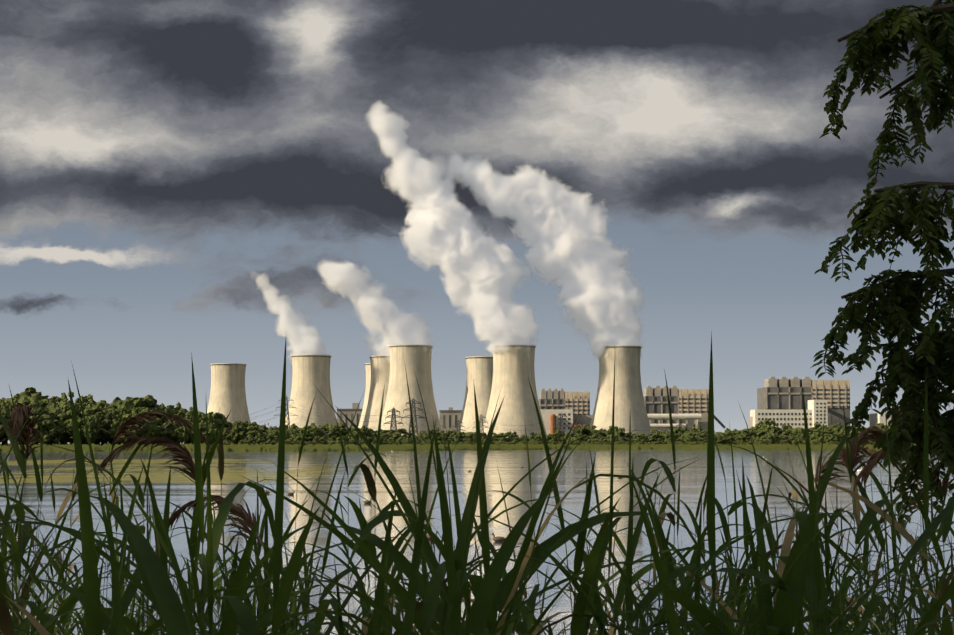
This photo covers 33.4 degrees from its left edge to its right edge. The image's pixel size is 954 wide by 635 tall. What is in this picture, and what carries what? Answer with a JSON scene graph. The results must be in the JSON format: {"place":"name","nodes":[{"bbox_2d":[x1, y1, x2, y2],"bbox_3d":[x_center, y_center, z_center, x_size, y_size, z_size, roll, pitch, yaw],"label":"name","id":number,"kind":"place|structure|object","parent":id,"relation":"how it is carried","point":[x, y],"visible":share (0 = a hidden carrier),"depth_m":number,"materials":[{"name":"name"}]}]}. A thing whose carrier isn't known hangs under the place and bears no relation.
{"place":"outdoors","nodes":[
{"label":"outdoors","id":0,"kind":"place"},
{"bbox_2d":[0,450,953,634],"bbox_3d":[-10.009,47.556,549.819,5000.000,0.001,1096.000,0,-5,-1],"label":"water","id":1,"kind":"structure","parent":0,"point":[509,464],"depth_m":116.91,"materials":[{"name":"grey liquid"}]},
{"bbox_2d":[0,332,953,634],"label":"reed bed","id":2,"kind":"object","parent":1,"relation":"in","point":[798,582],"visible":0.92,"depth_m":3.52,"materials":[{"name":"green plant"}]},
{"bbox_2d":[491,533,505,540],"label":"duck","id":3,"kind":"object","parent":1,"relation":"on","point":[498,538],"visible":0.9,"depth_m":65.79},
{"bbox_2d":[0,0,953,442],"label":"sky","id":4,"kind":"structure","parent":0,"point":[217,181],"materials":[{"name":"grey"}]},
{"bbox_3d":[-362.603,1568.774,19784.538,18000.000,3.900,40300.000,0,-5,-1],"label":"ground","id":5,"kind":"structure","parent":0,"visible":0},
{"bbox_2d":[0,402,12,436],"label":"tree","id":6,"kind":"object","parent":5,"relation":"on","point":[6,414],"visible":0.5,"depth_m":818.66,"materials":[{"name":"green plant"}]},
{"bbox_2d":[0,403,31,428],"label":"tree","id":7,"kind":"object","parent":5,"relation":"on","point":[7,405],"visible":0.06,"depth_m":845.39,"materials":[{"name":"green plant"}]},
{"bbox_2d":[2,396,40,444],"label":"tree","id":8,"kind":"object","parent":5,"relation":"on","point":[28,400],"visible":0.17,"depth_m":878.04,"materials":[{"name":"green plant"}]},
{"bbox_2d":[13,387,43,399],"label":"tree","id":9,"kind":"object","parent":5,"relation":"on","point":[28,392],"visible":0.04,"depth_m":912.12,"materials":[{"name":"green plant"}]},
{"bbox_2d":[8,407,57,443],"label":"tree","id":10,"kind":"object","parent":5,"relation":"on","point":[37,410],"visible":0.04,"depth_m":844.66,"materials":[{"name":"green plant"}]},
{"bbox_2d":[28,399,58,409],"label":"tree","id":11,"kind":"object","parent":5,"relation":"on","point":[44,403],"depth_m":885.89,"materials":[{"name":"green plant"}]},
{"bbox_2d":[30,414,63,444],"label":"tree","id":12,"kind":"object","parent":5,"relation":"on","point":[51,428],"visible":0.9,"depth_m":818.95,"materials":[{"name":"green plant"}]},
{"bbox_2d":[44,391,73,399],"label":"tree","id":13,"kind":"object","parent":5,"relation":"on","point":[64,396],"visible":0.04,"depth_m":928.01,"materials":[{"name":"green plant"}]},
{"bbox_2d":[55,419,73,444],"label":"tree","id":14,"kind":"object","parent":5,"relation":"on","point":[64,436],"visible":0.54,"depth_m":835.38,"materials":[{"name":"green plant"}]},
{"bbox_2d":[57,403,85,421],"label":"tree","id":15,"kind":"object","parent":5,"relation":"on","point":[66,410],"visible":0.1,"depth_m":854.39,"materials":[{"name":"green plant"}]},
{"bbox_2d":[60,416,101,442],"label":"tree","id":16,"kind":"object","parent":5,"relation":"on","point":[81,426],"visible":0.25,"depth_m":834.83,"materials":[{"name":"green plant"}]},
{"bbox_2d":[56,394,106,443],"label":"tree","id":17,"kind":"object","parent":5,"relation":"on","point":[89,398],"visible":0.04,"depth_m":883.36,"materials":[{"name":"green plant"}]},
{"bbox_2d":[82,411,99,443],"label":"tree","id":18,"kind":"object","parent":5,"relation":"on","point":[92,422],"visible":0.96,"depth_m":824.02,"materials":[{"name":"green plant"}]},
{"bbox_2d":[67,406,125,445],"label":"tree","id":19,"kind":"object","parent":5,"relation":"on","point":[88,410],"visible":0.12,"depth_m":854.53,"materials":[{"name":"green plant"}]},
{"bbox_2d":[97,412,114,442],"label":"tree","id":20,"kind":"object","parent":5,"relation":"on","point":[105,435],"visible":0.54,"depth_m":844.78,"materials":[{"name":"green plant"}]},
{"bbox_2d":[83,416,133,443],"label":"tree","id":21,"kind":"object","parent":5,"relation":"on","point":[114,424],"visible":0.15,"depth_m":829.22,"materials":[{"name":"green plant"}]},
{"bbox_2d":[79,397,157,413],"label":"tree","id":22,"kind":"object","parent":5,"relation":"on","point":[136,402],"visible":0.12,"depth_m":901.53,"materials":[{"name":"green plant"}]},
{"bbox_2d":[120,421,146,441],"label":"tree","id":23,"kind":"object","parent":5,"relation":"on","point":[131,438],"visible":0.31,"depth_m":822.23,"materials":[{"name":"green plant"}]},
{"bbox_2d":[108,395,165,409],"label":"tree","id":24,"kind":"object","parent":5,"relation":"on","point":[116,404],"visible":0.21,"depth_m":937.90,"materials":[{"name":"green plant"}]},
{"bbox_2d":[119,414,160,443],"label":"tree","id":25,"kind":"object","parent":5,"relation":"on","point":[147,425],"visible":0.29,"depth_m":830.32,"materials":[{"name":"green plant"}]},
{"bbox_2d":[152,425,176,438],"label":"tree","id":26,"kind":"object","parent":5,"relation":"on","point":[168,433],"visible":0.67,"depth_m":838.02,"materials":[{"name":"green plant"}]},
{"bbox_2d":[161,418,178,431],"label":"tree","id":27,"kind":"object","parent":5,"relation":"on","point":[169,425],"visible":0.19,"depth_m":849.47,"materials":[{"name":"green plant"}]},
{"bbox_2d":[156,402,187,414],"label":"tree","id":28,"kind":"object","parent":5,"relation":"on","point":[178,404],"visible":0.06,"depth_m":927.88,"materials":[{"name":"green plant"}]},
{"bbox_2d":[163,405,182,416],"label":"tree","id":29,"kind":"object","parent":5,"relation":"on","point":[173,411],"visible":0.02,"depth_m":912.74,"materials":[{"name":"green plant"}]},
{"bbox_2d":[178,427,190,443],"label":"tree","id":30,"kind":"object","parent":5,"relation":"on","point":[183,432],"visible":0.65,"depth_m":834.98,"materials":[{"name":"green plant"}]},
{"bbox_2d":[173,426,205,443],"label":"tree","id":31,"kind":"object","parent":5,"relation":"on","point":[191,439],"visible":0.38,"depth_m":836.37,"materials":[{"name":"green plant"}]},
{"bbox_2d":[180,411,205,420],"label":"tree","id":32,"kind":"object","parent":5,"relation":"on","point":[189,414],"visible":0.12,"depth_m":913.99,"materials":[{"name":"green plant"}]},
{"bbox_2d":[192,427,218,442],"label":"tree","id":33,"kind":"object","parent":5,"relation":"on","point":[212,436],"visible":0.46,"depth_m":831.07,"materials":[{"name":"green plant"}]},
{"bbox_2d":[191,413,219,429],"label":"tree","id":34,"kind":"object","parent":5,"relation":"on","point":[203,418],"visible":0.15,"depth_m":911.11,"materials":[{"name":"green plant"}]},
{"bbox_2d":[205,412,227,431],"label":"tree","id":35,"kind":"object","parent":5,"relation":"on","point":[218,422],"visible":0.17,"depth_m":917.35,"materials":[{"name":"green plant"}]},
{"bbox_2d":[207,363,250,423],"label":"cooling tower","id":36,"kind":"structure","parent":5,"relation":"on","point":[227,393],"depth_m":2198.73,"materials":[{"name":"concrete"}]},
{"bbox_2d":[230,424,238,443],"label":"tree","id":37,"kind":"object","parent":5,"relation":"on","point":[234,433],"visible":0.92,"depth_m":847.70,"materials":[{"name":"green plant"}]},
{"bbox_2d":[223,421,250,430],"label":"tree","id":38,"kind":"object","parent":5,"relation":"on","point":[230,425],"visible":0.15,"depth_m":921.43,"materials":[{"name":"green plant"}]},
{"bbox_2d":[225,425,266,438],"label":"tree","id":39,"kind":"object","parent":5,"relation":"on","point":[250,431],"visible":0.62,"depth_m":851.03,"materials":[{"name":"green plant"}]},
{"bbox_2d":[245,435,261,444],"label":"tree","id":40,"kind":"object","parent":5,"relation":"on","point":[251,440],"visible":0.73,"depth_m":837.35,"materials":[{"name":"green plant"}]},
{"bbox_2d":[254,425,267,434],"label":"tree","id":41,"kind":"object","parent":5,"relation":"on","point":[263,428],"visible":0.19,"depth_m":910.12,"materials":[{"name":"green plant"}]},
{"bbox_2d":[255,437,270,444],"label":"tree","id":42,"kind":"object","parent":5,"relation":"on","point":[259,441],"visible":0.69,"depth_m":835.48,"materials":[{"name":"green plant"}]},
{"bbox_2d":[274,396,297,424],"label":"pylon","id":43,"kind":"object","parent":5,"relation":"on","point":[288,419],"visible":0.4,"depth_m":1494.16,"materials":[{"name":"metal"}]},
{"bbox_2d":[270,430,302,440],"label":"tree","id":44,"kind":"object","parent":5,"relation":"on","point":[276,432],"visible":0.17,"depth_m":882.12,"materials":[{"name":"green plant"}]},
{"bbox_2d":[286,434,314,441],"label":"tree","id":45,"kind":"object","parent":5,"relation":"on","point":[295,437],"visible":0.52,"depth_m":859.52,"materials":[{"name":"green plant"}]},
{"bbox_2d":[285,355,336,430],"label":"cooling tower","id":46,"kind":"structure","parent":5,"relation":"on","point":[315,369],"depth_m":1983.16,"materials":[{"name":"concrete"}]},
{"bbox_2d":[300,423,335,440],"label":"tree","id":47,"kind":"object","parent":5,"relation":"on","point":[313,430],"visible":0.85,"depth_m":886.63,"materials":[{"name":"green plant"}]},
{"bbox_2d":[321,429,337,439],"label":"tree","id":48,"kind":"object","parent":5,"relation":"on","point":[330,434],"visible":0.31,"depth_m":903.65,"materials":[{"name":"green plant"}]},
{"bbox_2d":[319,423,346,437],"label":"tree","id":49,"kind":"object","parent":5,"relation":"on","point":[328,427],"visible":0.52,"depth_m":925.59,"materials":[{"name":"green plant"}]},
{"bbox_2d":[337,403,361,427],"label":"machine hall","id":50,"kind":"structure","parent":5,"relation":"on","point":[350,413],"depth_m":2412.47,"materials":[{"name":"beige concrete"}]},
{"bbox_2d":[344,433,361,441],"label":"bush","id":51,"kind":"object","parent":5,"relation":"on","point":[352,438],"visible":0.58,"depth_m":900.99,"materials":[{"name":"green plant"}]},
{"bbox_2d":[358,363,370,428],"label":"cooling tower","id":52,"kind":"structure","parent":5,"relation":"on","point":[368,375],"depth_m":2189.85,"materials":[{"name":"concrete"}]},
{"bbox_2d":[362,355,389,430],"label":"cooling tower","id":53,"kind":"structure","parent":5,"relation":"on","point":[380,369],"depth_m":2001.54,"materials":[{"name":"concrete"}]},
{"bbox_2d":[373,433,400,439],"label":"bush","id":54,"kind":"object","parent":5,"relation":"on","point":[391,436],"visible":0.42,"depth_m":938.32,"materials":[{"name":"green plant"}]},
{"bbox_2d":[384,407,403,431],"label":"pylon","id":55,"kind":"object","parent":5,"relation":"on","point":[393,418],"visible":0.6,"depth_m":1235.49,"materials":[{"name":"metal"}]},
{"bbox_2d":[232,403,680,435],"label":"power lines","id":56,"kind":"object","parent":55,"relation":"attached to","point":[434,422],"visible":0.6,"depth_m":1311.41,"materials":[{"name":"metal"}]},
{"bbox_2d":[387,428,411,437],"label":"tree","id":57,"kind":"object","parent":5,"relation":"on","point":[403,431],"visible":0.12,"depth_m":991.40,"materials":[{"name":"green plant"}]},
{"bbox_2d":[381,344,441,436],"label":"cooling tower","id":58,"kind":"structure","parent":5,"relation":"on","point":[410,358],"depth_m":1780.11,"materials":[{"name":"concrete"}]},
{"bbox_2d":[401,398,424,433],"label":"pylon","id":59,"kind":"object","parent":5,"relation":"on","point":[415,419],"visible":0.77,"depth_m":1175.98,"materials":[{"name":"metal"}]},
{"bbox_2d":[417,428,446,437],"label":"tree","id":60,"kind":"object","parent":5,"relation":"on","point":[423,433],"visible":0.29,"depth_m":1024.24,"materials":[{"name":"green plant"}]},
{"bbox_2d":[439,407,461,432],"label":"machine hall","id":61,"kind":"structure","parent":5,"relation":"on","point":[450,416],"depth_m":2414.81,"materials":[{"name":"beige concrete"}]},
{"bbox_2d":[448,434,462,443],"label":"bush","id":62,"kind":"object","parent":5,"relation":"on","point":[458,438],"visible":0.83,"depth_m":980.36,"materials":[{"name":"green plant"}]},
{"bbox_2d":[0,443,915,450],"bbox_3d":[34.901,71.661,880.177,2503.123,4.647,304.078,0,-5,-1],"label":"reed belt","id":63,"kind":"object","parent":5,"relation":"on","point":[338,447],"visible":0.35,"depth_m":912.63,"materials":[{"name":"green plant"}]},
{"bbox_2d":[446,430,475,440],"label":"tree","id":64,"kind":"object","parent":5,"relation":"on","point":[453,433],"visible":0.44,"depth_m":1048.82,"materials":[{"name":"green plant"}]},
{"bbox_2d":[464,432,482,441],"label":"bush","id":65,"kind":"object","parent":5,"relation":"on","point":[473,438],"visible":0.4,"depth_m":1069.50,"materials":[{"name":"green plant"}]},
{"bbox_2d":[457,356,492,432],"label":"cooling tower","id":66,"kind":"structure","parent":5,"relation":"on","point":[479,370],"depth_m":2020.21,"materials":[{"name":"concrete"}]},
{"bbox_2d":[486,432,510,441],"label":"tree","id":67,"kind":"object","parent":5,"relation":"on","point":[500,435],"visible":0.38,"depth_m":1075.41,"materials":[{"name":"green plant"}]},
{"bbox_2d":[482,345,546,437],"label":"cooling tower","id":68,"kind":"structure","parent":5,"relation":"on","point":[513,368],"depth_m":1781.01,"materials":[{"name":"concrete"}]},
{"bbox_2d":[215,597,897,634],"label":"bank herbs","id":69,"kind":"object","parent":5,"relation":"on","point":[887,622],"visible":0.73,"depth_m":2.98,"materials":[{"name":"green plant"}]},
{"bbox_2d":[552,429,564,441],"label":"tree","id":70,"kind":"object","parent":5,"relation":"on","point":[561,434],"visible":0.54,"depth_m":1138.81,"materials":[{"name":"green plant"}]},
{"bbox_2d":[553,412,569,433],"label":"pylon","id":71,"kind":"object","parent":5,"relation":"on","point":[560,419],"visible":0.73,"depth_m":1297.91,"materials":[{"name":"metal"}]},
{"bbox_2d":[538,389,589,414],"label":"boiler house","id":72,"kind":"structure","parent":5,"relation":"on","point":[578,403],"depth_m":2419.59,"materials":[{"name":"beige concrete"}]},
{"bbox_2d":[540,409,591,434],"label":"annex","id":73,"kind":"object","parent":5,"relation":"on","point":[549,415],"visible":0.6,"depth_m":2348.34,"materials":[{"name":"beige concrete"}]},
{"bbox_2d":[573,434,588,441],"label":"bush","id":74,"kind":"object","parent":5,"relation":"on","point":[580,436],"visible":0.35,"depth_m":1102.39,"materials":[{"name":"green plant"}]},
{"bbox_2d":[572,424,599,440],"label":"tree","id":75,"kind":"object","parent":5,"relation":"on","point":[587,430],"visible":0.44,"depth_m":1149.18,"materials":[{"name":"green plant"}]},
{"bbox_2d":[590,428,610,436],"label":"tree","id":76,"kind":"object","parent":5,"relation":"on","point":[604,432],"visible":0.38,"depth_m":1140.63,"materials":[{"name":"green plant"}]},
{"bbox_2d":[601,435,627,444],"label":"tree","id":77,"kind":"object","parent":5,"relation":"on","point":[622,439],"visible":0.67,"depth_m":1062.67,"materials":[{"name":"green plant"}]},
{"bbox_2d":[607,426,634,438],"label":"tree","id":78,"kind":"object","parent":5,"relation":"on","point":[618,432],"visible":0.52,"depth_m":1132.28,"materials":[{"name":"green plant"}]},
{"bbox_2d":[590,345,652,434],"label":"cooling tower","id":79,"kind":"structure","parent":5,"relation":"on","point":[629,399],"depth_m":1797.11,"materials":[{"name":"concrete"}]},
{"bbox_2d":[632,434,648,443],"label":"bush","id":80,"kind":"object","parent":5,"relation":"on","point":[642,436],"visible":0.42,"depth_m":1089.90,"materials":[{"name":"green plant"}]},
{"bbox_2d":[648,434,664,441],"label":"bush","id":81,"kind":"object","parent":5,"relation":"on","point":[655,437],"visible":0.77,"depth_m":1111.94,"materials":[{"name":"green plant"}]},
{"bbox_2d":[643,386,708,434],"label":"boiler house","id":82,"kind":"structure","parent":5,"relation":"on","point":[688,401],"depth_m":2422.36,"materials":[{"name":"beige concrete"}]},
{"bbox_2d":[667,426,688,433],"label":"tree","id":83,"kind":"object","parent":5,"relation":"on","point":[679,430],"visible":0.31,"depth_m":1141.98,"materials":[{"name":"green plant"}]},
{"bbox_2d":[647,413,724,430],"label":"annex","id":84,"kind":"object","parent":5,"relation":"on","point":[701,419],"visible":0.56,"depth_m":2358.48,"materials":[{"name":"white concrete"}]},
{"bbox_2d":[678,432,698,441],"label":"bush","id":85,"kind":"object","parent":5,"relation":"on","point":[689,436],"visible":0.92,"depth_m":1074.00,"materials":[{"name":"green plant"}]},
{"bbox_2d":[689,424,701,432],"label":"tree","id":86,"kind":"object","parent":5,"relation":"on","point":[693,429],"visible":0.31,"depth_m":1138.27,"materials":[{"name":"green plant"}]},
{"bbox_2d":[692,432,707,441],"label":"bush","id":87,"kind":"object","parent":5,"relation":"on","point":[700,437],"visible":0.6,"depth_m":1075.07,"materials":[{"name":"green plant"}]},
{"bbox_2d":[714,435,728,444],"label":"bush","id":88,"kind":"object","parent":5,"relation":"on","point":[720,439],"visible":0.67,"depth_m":1031.20,"materials":[{"name":"green plant"}]},
{"bbox_2d":[715,430,742,436],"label":"tree","id":89,"kind":"object","parent":5,"relation":"on","point":[738,432],"visible":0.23,"depth_m":1092.66,"materials":[{"name":"green plant"}]},
{"bbox_2d":[730,435,745,442],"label":"bush","id":90,"kind":"object","parent":5,"relation":"on","point":[739,438],"visible":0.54,"depth_m":1053.57,"materials":[{"name":"green plant"}]},
{"bbox_2d":[739,428,758,441],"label":"tree","id":91,"kind":"object","parent":5,"relation":"on","point":[745,432],"visible":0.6,"depth_m":1056.35,"materials":[{"name":"green plant"}]},
{"bbox_2d":[754,423,783,436],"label":"tree","id":92,"kind":"object","parent":5,"relation":"on","point":[757,428],"visible":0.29,"depth_m":1084.69,"materials":[{"name":"green plant"}]},
{"bbox_2d":[759,418,780,432],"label":"tree","id":93,"kind":"object","parent":5,"relation":"on","point":[770,423],"visible":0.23,"depth_m":1090.66,"materials":[{"name":"green plant"}]},
{"bbox_2d":[765,435,775,443],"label":"tree","id":94,"kind":"object","parent":5,"relation":"on","point":[770,439],"visible":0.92,"depth_m":993.68,"materials":[{"name":"green plant"}]},
{"bbox_2d":[785,427,804,436],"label":"tree","id":95,"kind":"object","parent":5,"relation":"on","point":[794,431],"visible":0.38,"depth_m":1062.26,"materials":[{"name":"green plant"}]},
{"bbox_2d":[757,377,849,426],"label":"boiler house","id":96,"kind":"structure","parent":5,"relation":"on","point":[781,393],"depth_m":2427.28,"materials":[{"name":"beige concrete"}]},
{"bbox_2d":[749,400,860,428],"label":"annex","id":97,"kind":"object","parent":5,"relation":"on","point":[817,410],"visible":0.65,"depth_m":2344.13,"materials":[{"name":"white concrete"}]},
{"bbox_2d":[810,426,832,436],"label":"tree","id":98,"kind":"object","parent":5,"relation":"on","point":[814,434],"visible":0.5,"depth_m":1075.66,"materials":[{"name":"green plant"}]},
{"bbox_2d":[813,423,838,430],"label":"tree","id":99,"kind":"object","parent":5,"relation":"on","point":[818,427],"visible":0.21,"depth_m":1099.32,"materials":[{"name":"green plant"}]},
{"bbox_2d":[823,431,843,442],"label":"bush","id":100,"kind":"object","parent":5,"relation":"on","point":[829,438],"visible":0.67,"depth_m":1016.83,"materials":[{"name":"green plant"}]},
{"bbox_2d":[827,423,843,431],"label":"tree","id":101,"kind":"object","parent":5,"relation":"on","point":[834,427],"visible":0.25,"depth_m":1123.48,"materials":[{"name":"green plant"}]},
{"bbox_2d":[869,406,891,426],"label":"building","id":102,"kind":"structure","parent":5,"relation":"on","point":[875,418],"depth_m":2444.76,"materials":[{"name":"white concrete"}]},
{"bbox_2d":[874,423,890,428],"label":"tree","id":103,"kind":"object","parent":5,"relation":"on","point":[881,425],"visible":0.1,"depth_m":1108.85,"materials":[{"name":"green plant"}]},
{"bbox_2d":[812,0,953,528],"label":"tree","id":104,"kind":"object","parent":5,"relation":"on","point":[898,312],"visible":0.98,"depth_m":4.47,"materials":[{"name":"green plant"}]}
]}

